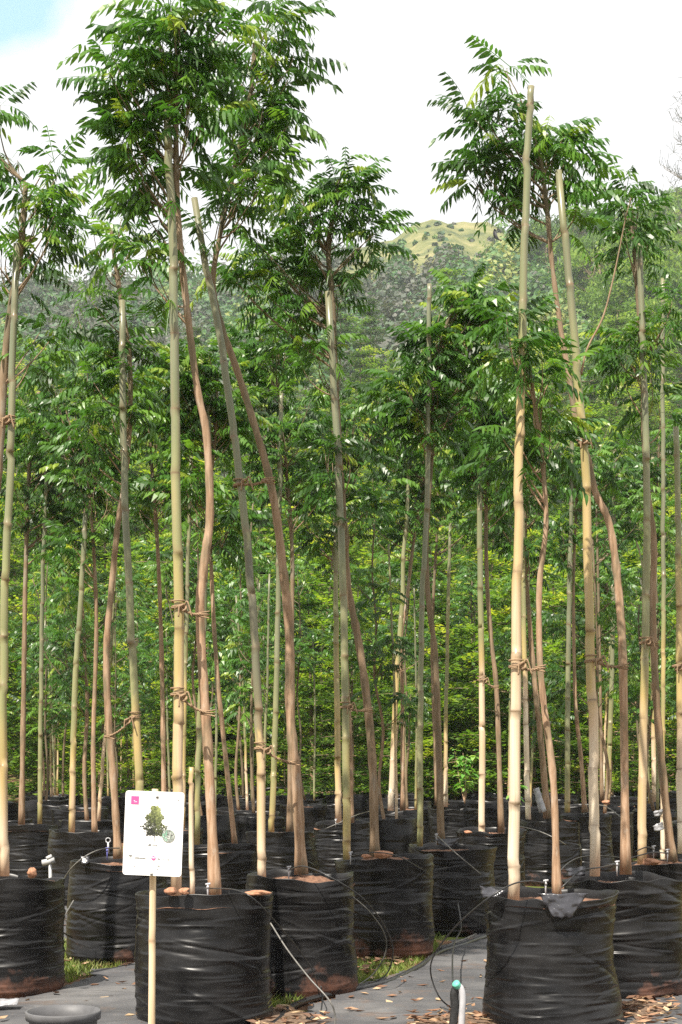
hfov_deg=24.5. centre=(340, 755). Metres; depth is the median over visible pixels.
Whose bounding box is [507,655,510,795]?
bamboo stake
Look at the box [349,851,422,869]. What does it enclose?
drip line
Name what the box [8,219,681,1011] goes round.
ground
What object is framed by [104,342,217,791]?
neem tree
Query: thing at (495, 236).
bird
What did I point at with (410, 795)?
grow bag
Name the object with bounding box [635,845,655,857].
drip line
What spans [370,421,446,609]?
grove tree
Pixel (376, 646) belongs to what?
neem tree
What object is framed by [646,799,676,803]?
grow bag
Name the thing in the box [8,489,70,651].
grove tree
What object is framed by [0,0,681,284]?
sky
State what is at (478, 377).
grove tree
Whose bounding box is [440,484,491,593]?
grove tree
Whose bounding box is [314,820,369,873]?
grow bag
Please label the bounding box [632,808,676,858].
grow bag
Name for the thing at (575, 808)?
grow bag
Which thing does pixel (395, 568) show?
neem tree
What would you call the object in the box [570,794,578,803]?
grow bag
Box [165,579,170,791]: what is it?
bamboo stake
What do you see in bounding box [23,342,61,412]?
grove tree
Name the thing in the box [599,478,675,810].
neem tree
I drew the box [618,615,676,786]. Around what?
grove tree
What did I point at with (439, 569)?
grove tree
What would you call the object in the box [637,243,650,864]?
bamboo stake
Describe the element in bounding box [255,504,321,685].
grove tree
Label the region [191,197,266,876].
bamboo stake
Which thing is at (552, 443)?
grove tree
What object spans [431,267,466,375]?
grove tree
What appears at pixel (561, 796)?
grow bag
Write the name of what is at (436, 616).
neem tree
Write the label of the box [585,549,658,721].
grove tree
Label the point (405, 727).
bamboo stake
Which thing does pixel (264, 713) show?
bamboo stake
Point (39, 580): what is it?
grove tree
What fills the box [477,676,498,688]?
rope tie
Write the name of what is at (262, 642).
neem tree
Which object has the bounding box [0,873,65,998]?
grow bag
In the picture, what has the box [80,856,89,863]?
plastic scrap
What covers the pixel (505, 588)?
neem tree
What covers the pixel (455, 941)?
drip line
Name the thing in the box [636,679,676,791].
grove tree
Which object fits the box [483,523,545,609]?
grove tree
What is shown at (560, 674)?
neem tree
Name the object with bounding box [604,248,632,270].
hill tree
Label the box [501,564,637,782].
grove tree
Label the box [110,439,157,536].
grove tree
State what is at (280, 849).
grow bag
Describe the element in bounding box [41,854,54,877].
valve post
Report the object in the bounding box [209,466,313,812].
neem tree
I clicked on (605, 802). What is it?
soil clod
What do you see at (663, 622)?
bamboo stake
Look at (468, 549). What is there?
grove tree
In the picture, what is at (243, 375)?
grove tree
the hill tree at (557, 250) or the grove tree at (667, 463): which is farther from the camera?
the hill tree at (557, 250)
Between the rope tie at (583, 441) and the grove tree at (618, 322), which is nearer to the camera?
the rope tie at (583, 441)
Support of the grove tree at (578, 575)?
on the ground
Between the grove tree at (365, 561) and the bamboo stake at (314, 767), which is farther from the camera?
the grove tree at (365, 561)
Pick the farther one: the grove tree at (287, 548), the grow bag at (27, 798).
the grove tree at (287, 548)
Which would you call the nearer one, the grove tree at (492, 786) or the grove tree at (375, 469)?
the grove tree at (492, 786)
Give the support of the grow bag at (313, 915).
on the ground
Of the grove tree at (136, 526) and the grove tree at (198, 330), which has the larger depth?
the grove tree at (198, 330)
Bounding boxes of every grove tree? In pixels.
[0,340,28,411]
[0,448,22,555]
[0,458,36,615]
[0,460,56,651]
[0,501,48,759]
[0,504,35,770]
[0,511,49,762]
[5,362,27,429]
[7,595,78,793]
[7,614,96,774]
[7,628,97,796]
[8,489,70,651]
[8,545,156,770]
[8,676,88,798]
[9,563,120,782]
[10,547,65,703]
[11,436,90,568]
[11,564,98,702]
[12,472,38,579]
[14,386,39,476]
[16,394,41,493]
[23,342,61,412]
[33,480,126,641]
[35,605,116,746]
[36,642,160,803]
[37,555,158,753]
[45,506,172,790]
[47,363,79,427]
[56,653,131,800]
[59,538,126,724]
[64,512,103,651]
[65,398,92,502]
[70,504,118,616]
[79,372,99,410]
[79,442,151,612]
[88,475,114,568]
[96,608,228,786]
[98,452,282,773]
[101,453,150,592]
[101,539,169,664]
[101,543,193,791]
[108,439,166,549]
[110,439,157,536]
[114,458,164,573]
[114,480,162,631]
[122,647,226,793]
[124,523,189,740]
[124,657,237,790]
[138,468,221,725]
[140,514,162,640]
[141,527,308,773]
[145,613,287,788]
[148,535,269,743]
[154,370,219,516]
[168,459,313,774]
[168,620,280,786]
[170,486,302,788]
[171,641,307,795]
[171,669,249,788]
[179,326,210,444]
[181,444,203,516]
[188,656,287,787]
[194,455,296,721]
[210,415,251,484]
[217,529,283,739]
[231,373,266,441]
[242,452,275,542]
[246,333,285,438]
[248,475,270,555]
[249,499,394,778]
[252,357,276,416]
[254,579,387,793]
[255,438,289,538]
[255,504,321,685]
[259,436,324,674]
[266,489,315,616]
[266,595,414,798]
[268,618,358,783]
[268,654,368,792]
[269,454,391,724]
[270,519,399,742]
[272,596,386,780]
[275,353,326,435]
[275,378,305,461]
[276,660,389,794]
[288,393,345,557]
[301,518,397,756]
[309,535,387,684]
[313,289,365,429]
[314,468,394,660]
[316,647,413,785]
[327,338,380,467]
[329,420,366,504]
[332,630,433,793]
[342,388,363,456]
[348,345,389,411]
[348,404,391,481]
[351,297,395,397]
[354,591,418,784]
[356,433,407,583]
[356,463,417,596]
[357,426,404,581]
[359,503,409,621]
[361,485,523,770]
[367,545,409,634]
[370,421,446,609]
[375,583,493,786]
[376,501,477,725]
[376,624,506,808]
[379,349,409,402]
[383,663,470,785]
[384,601,537,799]
[384,631,469,808]
[389,553,454,680]
[391,355,460,466]
[399,541,468,698]
[409,582,572,792]
[411,623,522,797]
[423,548,620,793]
[430,469,470,587]
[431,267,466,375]
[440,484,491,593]
[440,514,509,672]
[441,594,510,743]
[442,483,532,704]
[443,550,510,769]
[447,458,526,618]
[450,569,476,636]
[453,341,505,439]
[461,537,507,644]
[467,661,523,779]
[469,443,512,566]
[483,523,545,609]
[485,651,584,797]
[492,568,582,753]
[495,412,542,560]
[498,528,558,671]
[499,389,555,500]
[500,456,582,585]
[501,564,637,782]
[501,668,553,781]
[502,593,582,739]
[508,325,543,405]
[514,323,572,434]
[514,345,573,447]
[520,533,673,788]
[520,590,637,794]
[526,481,667,770]
[527,515,601,665]
[528,421,582,638]
[530,456,573,537]
[531,546,619,774]
[533,330,572,410]
[540,439,602,589]
[542,571,583,638]
[553,321,582,403]
[558,668,659,801]
[562,376,611,527]
[568,373,611,468]
[570,503,665,767]
[574,408,637,544]
[582,304,637,438]
[582,515,633,687]
[583,561,676,782]
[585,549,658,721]
[594,389,660,543]
[596,431,642,564]
[598,454,635,584]
[600,514,673,651]
[602,641,675,786]
[610,369,652,451]
[618,355,673,491]
[618,569,676,784]
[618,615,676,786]
[624,304,648,389]
[624,409,672,542]
[634,395,673,491]
[636,322,676,426]
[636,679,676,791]
[638,478,681,586]
[638,540,674,625]
[641,444,681,569]
[648,313,681,413]
[650,382,681,464]
[658,453,681,571]
[658,510,681,732]
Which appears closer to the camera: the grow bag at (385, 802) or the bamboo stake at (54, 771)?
the grow bag at (385, 802)
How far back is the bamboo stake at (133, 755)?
35.84 m
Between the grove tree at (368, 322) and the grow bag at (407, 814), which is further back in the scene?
the grove tree at (368, 322)
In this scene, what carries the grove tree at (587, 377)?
on the ground
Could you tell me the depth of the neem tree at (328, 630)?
34.00 m
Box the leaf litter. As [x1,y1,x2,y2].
[0,919,681,1023]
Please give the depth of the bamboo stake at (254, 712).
25.22 m
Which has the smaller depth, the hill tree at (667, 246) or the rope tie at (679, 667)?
the rope tie at (679, 667)
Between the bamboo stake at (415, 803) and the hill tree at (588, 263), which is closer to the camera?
the bamboo stake at (415, 803)
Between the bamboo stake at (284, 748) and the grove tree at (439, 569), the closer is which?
the bamboo stake at (284, 748)
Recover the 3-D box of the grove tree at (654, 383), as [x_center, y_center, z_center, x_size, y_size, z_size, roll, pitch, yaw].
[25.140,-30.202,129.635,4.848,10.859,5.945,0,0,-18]
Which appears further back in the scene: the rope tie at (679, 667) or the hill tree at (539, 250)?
the hill tree at (539, 250)
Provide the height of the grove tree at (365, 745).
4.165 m
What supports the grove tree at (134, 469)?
on the ground
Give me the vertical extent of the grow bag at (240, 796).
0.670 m
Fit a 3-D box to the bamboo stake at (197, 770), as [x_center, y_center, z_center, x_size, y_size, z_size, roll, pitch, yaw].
[-1.118,-1.267,12.673,0.142,3.979,0.056,0,0,0]
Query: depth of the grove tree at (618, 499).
76.40 m
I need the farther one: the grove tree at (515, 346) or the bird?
the grove tree at (515, 346)
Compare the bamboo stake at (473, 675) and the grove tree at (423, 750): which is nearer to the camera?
the bamboo stake at (473, 675)
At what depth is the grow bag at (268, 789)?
33.96 m
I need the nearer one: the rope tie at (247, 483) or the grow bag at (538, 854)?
the rope tie at (247, 483)
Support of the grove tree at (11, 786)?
on the ground
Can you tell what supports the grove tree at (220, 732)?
on the ground
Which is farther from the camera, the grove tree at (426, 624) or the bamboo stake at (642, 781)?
the grove tree at (426, 624)
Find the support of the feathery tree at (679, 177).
on the ground
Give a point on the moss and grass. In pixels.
(383, 967)
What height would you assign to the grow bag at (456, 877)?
0.698 m
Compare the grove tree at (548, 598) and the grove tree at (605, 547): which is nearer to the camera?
the grove tree at (548, 598)
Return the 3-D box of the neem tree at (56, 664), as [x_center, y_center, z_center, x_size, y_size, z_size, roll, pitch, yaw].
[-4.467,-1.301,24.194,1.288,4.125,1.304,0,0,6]
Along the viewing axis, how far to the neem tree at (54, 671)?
29.55 m
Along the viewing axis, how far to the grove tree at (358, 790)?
28.86 m
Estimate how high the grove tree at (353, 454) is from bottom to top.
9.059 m
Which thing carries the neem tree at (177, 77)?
on the grow bag at (212, 966)
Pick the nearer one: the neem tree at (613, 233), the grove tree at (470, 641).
the neem tree at (613, 233)
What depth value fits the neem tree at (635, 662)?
26.67 m
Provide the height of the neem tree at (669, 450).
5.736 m
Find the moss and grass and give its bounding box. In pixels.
[64,932,445,1006]
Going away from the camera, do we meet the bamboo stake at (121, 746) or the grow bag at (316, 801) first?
the grow bag at (316, 801)
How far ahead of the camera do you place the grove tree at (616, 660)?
38.42 m
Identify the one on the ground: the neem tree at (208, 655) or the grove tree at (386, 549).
the grove tree at (386, 549)
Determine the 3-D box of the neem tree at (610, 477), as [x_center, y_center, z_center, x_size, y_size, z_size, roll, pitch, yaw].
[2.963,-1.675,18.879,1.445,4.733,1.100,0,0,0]
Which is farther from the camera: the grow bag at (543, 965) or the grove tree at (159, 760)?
the grove tree at (159, 760)
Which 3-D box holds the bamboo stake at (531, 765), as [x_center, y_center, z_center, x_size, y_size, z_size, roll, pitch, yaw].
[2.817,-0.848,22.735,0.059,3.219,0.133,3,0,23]
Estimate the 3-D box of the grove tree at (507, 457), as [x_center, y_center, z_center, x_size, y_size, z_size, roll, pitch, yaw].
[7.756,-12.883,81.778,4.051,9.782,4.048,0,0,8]
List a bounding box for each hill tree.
[520,215,571,272]
[546,207,605,256]
[549,233,631,311]
[564,241,609,293]
[576,274,600,318]
[579,268,619,339]
[580,340,635,391]
[587,219,638,244]
[587,270,654,339]
[589,246,681,328]
[594,294,676,351]
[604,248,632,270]
[622,268,681,315]
[623,199,681,235]
[629,220,681,271]
[637,315,681,382]
[644,289,681,342]
[645,293,681,323]
[649,248,681,270]
[663,209,681,255]
[665,186,681,213]
[672,259,681,305]
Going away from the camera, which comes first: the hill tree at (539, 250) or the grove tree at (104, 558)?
the grove tree at (104, 558)
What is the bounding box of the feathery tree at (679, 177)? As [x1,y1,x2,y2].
[653,77,681,235]
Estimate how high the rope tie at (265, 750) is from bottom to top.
0.144 m
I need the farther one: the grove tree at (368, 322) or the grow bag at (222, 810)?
the grove tree at (368, 322)
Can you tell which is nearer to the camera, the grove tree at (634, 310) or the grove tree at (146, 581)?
the grove tree at (146, 581)
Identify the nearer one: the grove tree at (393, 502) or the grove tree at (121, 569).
the grove tree at (121, 569)
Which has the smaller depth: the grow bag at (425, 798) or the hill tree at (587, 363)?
the grow bag at (425, 798)
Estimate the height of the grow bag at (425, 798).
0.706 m
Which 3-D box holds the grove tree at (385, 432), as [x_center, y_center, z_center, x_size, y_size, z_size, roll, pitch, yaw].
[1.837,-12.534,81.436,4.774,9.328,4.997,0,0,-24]
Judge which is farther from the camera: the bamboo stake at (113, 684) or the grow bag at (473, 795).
the grow bag at (473, 795)
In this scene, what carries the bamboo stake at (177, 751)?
on the grow bag at (212, 966)
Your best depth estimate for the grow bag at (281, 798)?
27.70 m
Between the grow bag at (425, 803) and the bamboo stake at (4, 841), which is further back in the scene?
the grow bag at (425, 803)
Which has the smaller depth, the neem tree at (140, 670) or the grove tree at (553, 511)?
the neem tree at (140, 670)
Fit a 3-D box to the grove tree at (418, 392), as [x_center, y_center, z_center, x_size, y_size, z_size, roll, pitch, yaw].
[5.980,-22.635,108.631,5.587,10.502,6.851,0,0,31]
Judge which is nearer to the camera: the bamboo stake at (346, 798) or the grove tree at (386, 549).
the bamboo stake at (346, 798)
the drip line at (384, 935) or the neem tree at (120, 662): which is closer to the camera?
the drip line at (384, 935)
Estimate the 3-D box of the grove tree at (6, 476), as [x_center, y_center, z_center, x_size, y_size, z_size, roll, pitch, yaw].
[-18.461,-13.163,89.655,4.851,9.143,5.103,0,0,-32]
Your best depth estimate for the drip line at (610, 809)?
17.84 m
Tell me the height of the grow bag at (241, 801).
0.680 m
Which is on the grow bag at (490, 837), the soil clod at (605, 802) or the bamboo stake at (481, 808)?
the bamboo stake at (481, 808)
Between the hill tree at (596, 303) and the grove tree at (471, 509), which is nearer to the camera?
the grove tree at (471, 509)
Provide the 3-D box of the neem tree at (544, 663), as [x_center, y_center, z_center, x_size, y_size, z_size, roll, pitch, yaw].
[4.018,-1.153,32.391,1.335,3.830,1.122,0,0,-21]
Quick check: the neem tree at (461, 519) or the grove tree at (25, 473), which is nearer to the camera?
the neem tree at (461, 519)
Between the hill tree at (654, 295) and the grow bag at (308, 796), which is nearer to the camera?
the grow bag at (308, 796)
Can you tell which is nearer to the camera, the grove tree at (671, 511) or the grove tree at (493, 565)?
the grove tree at (493, 565)
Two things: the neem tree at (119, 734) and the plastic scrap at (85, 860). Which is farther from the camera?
the neem tree at (119, 734)
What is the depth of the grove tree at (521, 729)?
37.02 m
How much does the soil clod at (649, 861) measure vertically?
0.046 m
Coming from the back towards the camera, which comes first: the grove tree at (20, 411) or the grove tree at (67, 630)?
the grove tree at (20, 411)
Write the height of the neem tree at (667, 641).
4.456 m
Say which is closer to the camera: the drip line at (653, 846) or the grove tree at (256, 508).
the drip line at (653, 846)
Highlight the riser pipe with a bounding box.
[449,980,465,1023]
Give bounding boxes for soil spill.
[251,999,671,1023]
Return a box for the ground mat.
[0,906,681,1023]
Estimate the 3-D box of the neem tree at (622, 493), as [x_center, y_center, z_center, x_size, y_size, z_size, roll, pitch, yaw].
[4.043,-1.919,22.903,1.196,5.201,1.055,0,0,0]
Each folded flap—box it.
[480,886,504,897]
[538,893,588,917]
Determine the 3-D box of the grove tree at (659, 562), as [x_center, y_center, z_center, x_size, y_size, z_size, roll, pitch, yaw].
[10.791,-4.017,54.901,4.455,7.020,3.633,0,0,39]
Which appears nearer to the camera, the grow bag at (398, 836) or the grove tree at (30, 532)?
the grow bag at (398, 836)
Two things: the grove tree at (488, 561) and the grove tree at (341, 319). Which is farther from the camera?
the grove tree at (341, 319)
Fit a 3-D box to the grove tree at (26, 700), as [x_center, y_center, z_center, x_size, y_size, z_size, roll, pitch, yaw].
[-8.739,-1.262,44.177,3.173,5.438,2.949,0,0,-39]
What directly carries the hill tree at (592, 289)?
on the ground
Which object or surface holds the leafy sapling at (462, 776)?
on the ground
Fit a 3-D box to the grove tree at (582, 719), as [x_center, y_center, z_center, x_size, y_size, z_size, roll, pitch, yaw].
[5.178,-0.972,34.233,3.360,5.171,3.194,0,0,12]
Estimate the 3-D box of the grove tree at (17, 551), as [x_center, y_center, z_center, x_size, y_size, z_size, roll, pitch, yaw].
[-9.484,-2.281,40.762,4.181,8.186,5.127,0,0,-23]
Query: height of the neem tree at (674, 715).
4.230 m
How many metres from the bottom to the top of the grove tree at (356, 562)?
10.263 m
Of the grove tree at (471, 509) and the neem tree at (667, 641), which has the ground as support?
the grove tree at (471, 509)
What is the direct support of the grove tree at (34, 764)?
on the ground
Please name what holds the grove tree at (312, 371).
on the ground
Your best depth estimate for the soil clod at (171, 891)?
7.90 m
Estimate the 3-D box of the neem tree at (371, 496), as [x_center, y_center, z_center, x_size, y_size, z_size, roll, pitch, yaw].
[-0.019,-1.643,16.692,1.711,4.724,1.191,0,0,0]
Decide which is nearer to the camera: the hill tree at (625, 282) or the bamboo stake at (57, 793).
the bamboo stake at (57, 793)
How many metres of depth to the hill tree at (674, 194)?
237.18 m
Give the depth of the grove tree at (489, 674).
29.60 m
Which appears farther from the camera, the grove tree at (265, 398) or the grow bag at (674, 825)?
the grove tree at (265, 398)
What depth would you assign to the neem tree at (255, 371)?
15.09 m
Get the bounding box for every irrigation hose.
[268,934,486,1023]
[439,933,476,948]
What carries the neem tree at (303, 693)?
on the grow bag
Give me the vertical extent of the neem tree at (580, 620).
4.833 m
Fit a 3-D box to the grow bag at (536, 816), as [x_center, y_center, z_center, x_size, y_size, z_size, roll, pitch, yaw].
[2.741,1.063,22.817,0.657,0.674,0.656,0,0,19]
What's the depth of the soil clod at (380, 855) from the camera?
10.49 m
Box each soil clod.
[27,867,36,878]
[164,887,176,894]
[178,888,189,894]
[245,890,271,895]
[361,854,371,858]
[374,850,392,858]
[602,800,609,804]
[642,858,659,864]
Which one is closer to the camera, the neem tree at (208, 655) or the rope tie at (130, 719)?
the rope tie at (130, 719)
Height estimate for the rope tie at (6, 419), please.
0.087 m
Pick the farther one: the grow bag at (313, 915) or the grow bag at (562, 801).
the grow bag at (562, 801)
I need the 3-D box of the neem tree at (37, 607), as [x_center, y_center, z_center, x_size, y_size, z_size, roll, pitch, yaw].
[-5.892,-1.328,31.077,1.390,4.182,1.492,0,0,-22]
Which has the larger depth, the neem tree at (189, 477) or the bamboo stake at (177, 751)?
the neem tree at (189, 477)
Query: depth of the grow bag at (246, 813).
20.04 m
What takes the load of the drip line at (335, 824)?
on the grow bag at (329, 846)
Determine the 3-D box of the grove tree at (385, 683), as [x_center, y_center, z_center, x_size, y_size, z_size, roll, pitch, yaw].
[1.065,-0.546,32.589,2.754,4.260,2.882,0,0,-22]
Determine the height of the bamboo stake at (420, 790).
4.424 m
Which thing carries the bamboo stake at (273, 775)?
on the grow bag at (280, 849)
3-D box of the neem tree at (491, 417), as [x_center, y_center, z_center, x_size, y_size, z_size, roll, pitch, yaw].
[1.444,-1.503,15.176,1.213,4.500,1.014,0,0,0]
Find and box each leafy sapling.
[448,749,478,803]
[506,779,527,804]
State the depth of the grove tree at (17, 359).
144.54 m
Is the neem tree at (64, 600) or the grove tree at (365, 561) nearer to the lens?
the neem tree at (64, 600)
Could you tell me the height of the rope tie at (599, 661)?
0.091 m
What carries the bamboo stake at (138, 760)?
on the grow bag at (101, 918)
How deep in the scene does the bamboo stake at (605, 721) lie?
27.95 m
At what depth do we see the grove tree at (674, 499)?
68.17 m
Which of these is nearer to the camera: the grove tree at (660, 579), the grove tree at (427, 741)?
the grove tree at (427, 741)
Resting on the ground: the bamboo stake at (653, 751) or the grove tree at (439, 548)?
the grove tree at (439, 548)
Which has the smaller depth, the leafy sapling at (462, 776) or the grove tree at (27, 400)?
the leafy sapling at (462, 776)
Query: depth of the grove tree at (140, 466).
80.64 m
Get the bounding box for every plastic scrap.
[0,998,18,1006]
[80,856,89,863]
[436,838,458,847]
[533,787,546,812]
[565,866,586,875]
[653,822,663,830]
[654,809,662,816]
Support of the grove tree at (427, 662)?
on the ground
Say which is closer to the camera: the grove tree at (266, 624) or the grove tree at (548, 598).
the grove tree at (548, 598)
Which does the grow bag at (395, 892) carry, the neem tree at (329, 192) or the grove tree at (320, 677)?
the neem tree at (329, 192)
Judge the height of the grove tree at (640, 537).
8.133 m
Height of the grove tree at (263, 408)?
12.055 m
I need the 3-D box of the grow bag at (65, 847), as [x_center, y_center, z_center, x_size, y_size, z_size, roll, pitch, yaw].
[-2.395,1.045,14.687,0.714,0.710,0.712,0,0,0]
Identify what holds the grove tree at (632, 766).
on the ground
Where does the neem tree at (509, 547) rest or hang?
on the grow bag at (538, 854)
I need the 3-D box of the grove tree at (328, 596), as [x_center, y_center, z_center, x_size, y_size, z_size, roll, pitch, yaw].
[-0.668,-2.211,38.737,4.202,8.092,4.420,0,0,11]
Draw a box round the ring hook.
[105,837,110,853]
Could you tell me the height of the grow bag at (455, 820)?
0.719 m
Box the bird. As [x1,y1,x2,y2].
[493,229,501,240]
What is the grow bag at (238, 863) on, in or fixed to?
on the ground
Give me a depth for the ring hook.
10.59 m
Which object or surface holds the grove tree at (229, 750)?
on the ground
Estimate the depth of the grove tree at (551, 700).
30.48 m
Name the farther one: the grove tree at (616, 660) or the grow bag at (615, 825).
the grove tree at (616, 660)
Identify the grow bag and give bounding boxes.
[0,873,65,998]
[8,801,18,820]
[8,819,32,823]
[8,823,57,878]
[25,790,58,796]
[25,796,65,800]
[25,799,68,823]
[37,804,83,824]
[47,828,121,905]
[51,807,107,828]
[52,795,80,805]
[59,806,108,819]
[59,819,112,829]
[65,856,167,964]
[82,796,124,842]
[89,790,121,797]
[123,787,152,790]
[134,886,273,1023]
[167,828,203,887]
[182,843,257,888]
[185,801,205,814]
[185,814,235,844]
[200,794,226,807]
[216,807,256,814]
[224,798,256,808]
[232,794,256,798]
[234,810,279,815]
[235,816,285,843]
[239,800,279,803]
[240,802,281,811]
[245,868,357,999]
[246,831,318,872]
[254,787,283,792]
[266,795,286,804]
[280,803,326,834]
[285,798,324,804]
[305,793,325,802]
[310,803,342,819]
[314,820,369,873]
[325,794,366,819]
[334,853,434,961]
[356,818,416,854]
[366,794,382,817]
[378,797,414,814]
[378,811,416,818]
[382,793,414,797]
[383,806,430,843]
[394,801,431,806]
[398,791,431,807]
[408,842,496,936]
[428,807,477,842]
[445,800,478,809]
[456,827,526,886]
[458,800,503,826]
[459,789,493,799]
[482,886,622,1023]
[485,793,506,800]
[492,797,532,826]
[507,806,545,821]
[520,819,581,886]
[532,793,564,800]
[532,799,577,805]
[546,803,588,821]
[559,813,615,871]
[562,871,681,1002]
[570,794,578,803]
[579,789,615,803]
[586,812,633,862]
[599,795,620,804]
[599,803,633,812]
[616,790,630,795]
[618,859,681,880]
[629,796,659,803]
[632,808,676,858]
[634,803,676,809]
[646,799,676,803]
[670,790,676,798]
[672,820,681,858]
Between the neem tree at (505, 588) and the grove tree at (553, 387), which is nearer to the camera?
the neem tree at (505, 588)
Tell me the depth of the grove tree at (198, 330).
139.71 m
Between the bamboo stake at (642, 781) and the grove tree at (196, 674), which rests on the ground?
the grove tree at (196, 674)
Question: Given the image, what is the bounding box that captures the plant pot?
[25,1004,100,1023]
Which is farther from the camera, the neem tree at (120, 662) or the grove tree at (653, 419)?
the grove tree at (653, 419)
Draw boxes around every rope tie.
[0,414,15,427]
[104,712,141,739]
[170,687,215,716]
[171,600,209,618]
[233,476,274,489]
[254,742,300,765]
[340,702,373,713]
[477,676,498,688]
[508,659,545,674]
[576,437,592,448]
[584,654,628,669]
[639,636,659,648]
[672,664,681,673]
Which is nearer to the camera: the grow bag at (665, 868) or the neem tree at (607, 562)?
the grow bag at (665, 868)
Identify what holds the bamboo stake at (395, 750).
in the grow bag at (398, 836)
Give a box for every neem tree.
[0,82,110,490]
[0,382,107,824]
[0,579,21,724]
[0,585,20,641]
[6,338,150,831]
[8,559,79,795]
[9,410,141,820]
[9,535,100,800]
[9,582,72,776]
[17,563,74,795]
[27,551,107,795]
[28,206,169,858]
[56,0,285,894]
[77,584,129,788]
[89,564,158,780]
[91,610,144,751]
[96,561,167,792]
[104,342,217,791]
[113,609,172,754]
[116,587,159,725]
[119,334,272,843]
[131,515,221,711]
[136,565,212,692]
[139,489,248,815]
[172,0,347,874]
[187,567,235,725]
[189,501,269,809]
[190,146,420,857]
[190,538,273,798]
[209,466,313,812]
[209,538,301,739]
[210,302,356,831]
[221,555,284,740]
[254,551,315,719]
[260,557,340,799]
[262,378,419,822]
[304,608,355,774]
[328,482,432,818]
[330,563,397,766]
[341,417,473,810]
[347,263,541,844]
[365,553,444,798]
[371,528,451,808]
[398,409,499,805]
[423,589,469,733]
[427,35,637,874]
[434,367,551,832]
[437,554,503,758]
[452,293,609,893]
[464,406,609,818]
[484,567,552,692]
[487,538,574,778]
[506,612,561,751]
[529,424,642,812]
[532,440,666,812]
[537,619,585,787]
[566,529,640,796]
[573,159,681,861]
[578,448,660,801]
[578,494,675,752]
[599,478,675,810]
[607,537,675,708]
[607,567,675,686]
[617,419,681,563]
[636,395,681,714]
[660,629,676,741]
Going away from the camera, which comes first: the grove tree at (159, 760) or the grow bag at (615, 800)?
the grow bag at (615, 800)
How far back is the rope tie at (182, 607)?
8.13 m
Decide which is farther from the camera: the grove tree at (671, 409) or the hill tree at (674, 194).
the hill tree at (674, 194)
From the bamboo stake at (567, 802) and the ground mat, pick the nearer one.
the ground mat
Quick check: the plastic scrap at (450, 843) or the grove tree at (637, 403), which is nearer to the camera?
the plastic scrap at (450, 843)
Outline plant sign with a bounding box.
[123,789,184,1023]
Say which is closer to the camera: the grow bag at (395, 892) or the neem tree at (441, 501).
the grow bag at (395, 892)
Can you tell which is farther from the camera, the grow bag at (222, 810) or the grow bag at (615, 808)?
the grow bag at (615, 808)
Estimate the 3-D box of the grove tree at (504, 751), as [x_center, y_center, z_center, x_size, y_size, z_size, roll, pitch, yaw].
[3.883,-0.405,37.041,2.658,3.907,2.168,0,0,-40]
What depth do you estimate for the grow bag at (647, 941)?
8.83 m
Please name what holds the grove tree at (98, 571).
on the ground
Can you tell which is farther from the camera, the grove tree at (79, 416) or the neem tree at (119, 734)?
the grove tree at (79, 416)
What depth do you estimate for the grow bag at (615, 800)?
27.72 m
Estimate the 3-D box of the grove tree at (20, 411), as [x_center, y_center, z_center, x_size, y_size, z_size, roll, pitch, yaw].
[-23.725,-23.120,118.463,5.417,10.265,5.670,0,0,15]
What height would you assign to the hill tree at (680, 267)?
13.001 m
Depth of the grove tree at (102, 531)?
83.15 m
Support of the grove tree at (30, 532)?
on the ground
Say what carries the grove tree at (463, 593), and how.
on the ground
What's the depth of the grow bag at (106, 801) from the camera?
25.02 m
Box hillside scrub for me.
[0,196,681,503]
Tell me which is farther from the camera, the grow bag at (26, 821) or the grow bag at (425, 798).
the grow bag at (425, 798)
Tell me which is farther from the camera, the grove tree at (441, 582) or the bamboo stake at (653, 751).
the grove tree at (441, 582)
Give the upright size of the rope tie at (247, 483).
0.088 m
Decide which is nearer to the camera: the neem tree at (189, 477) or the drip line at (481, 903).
the drip line at (481, 903)
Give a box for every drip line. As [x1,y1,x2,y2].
[64,847,119,877]
[205,883,319,993]
[270,923,335,1023]
[287,865,393,982]
[320,986,322,1013]
[324,811,369,829]
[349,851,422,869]
[353,896,386,983]
[430,879,548,1007]
[435,834,480,874]
[452,901,461,982]
[520,826,565,844]
[561,855,619,870]
[561,861,619,887]
[585,804,630,827]
[631,849,669,861]
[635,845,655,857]
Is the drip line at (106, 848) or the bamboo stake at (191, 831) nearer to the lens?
the bamboo stake at (191, 831)
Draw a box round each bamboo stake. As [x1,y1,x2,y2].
[0,243,19,875]
[37,438,48,823]
[47,625,51,796]
[51,637,56,795]
[56,610,59,795]
[68,513,87,832]
[97,563,117,820]
[106,741,108,795]
[112,611,114,746]
[119,300,143,790]
[120,661,124,789]
[132,733,133,786]
[163,110,184,895]
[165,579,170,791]
[173,639,173,721]
[182,457,192,829]
[188,767,194,893]
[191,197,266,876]
[194,354,211,844]
[214,665,217,814]
[235,595,248,809]
[250,583,259,793]
[263,637,265,802]
[264,574,269,766]
[268,391,283,831]
[284,691,285,791]
[312,642,315,799]
[325,291,350,859]
[333,489,341,822]
[388,457,410,810]
[388,544,397,818]
[399,607,405,765]
[413,584,416,809]
[417,283,431,846]
[443,522,451,806]
[471,606,475,789]
[476,391,485,831]
[507,85,534,899]
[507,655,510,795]
[521,502,530,818]
[530,656,536,804]
[555,169,599,875]
[564,441,573,812]
[603,642,609,787]
[605,447,616,800]
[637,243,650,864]
[640,577,649,803]
[650,457,655,801]
[656,580,658,810]
[660,278,665,858]
[673,426,681,853]
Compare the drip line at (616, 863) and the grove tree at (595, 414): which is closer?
the drip line at (616, 863)
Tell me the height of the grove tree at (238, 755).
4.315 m
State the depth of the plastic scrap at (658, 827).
12.46 m

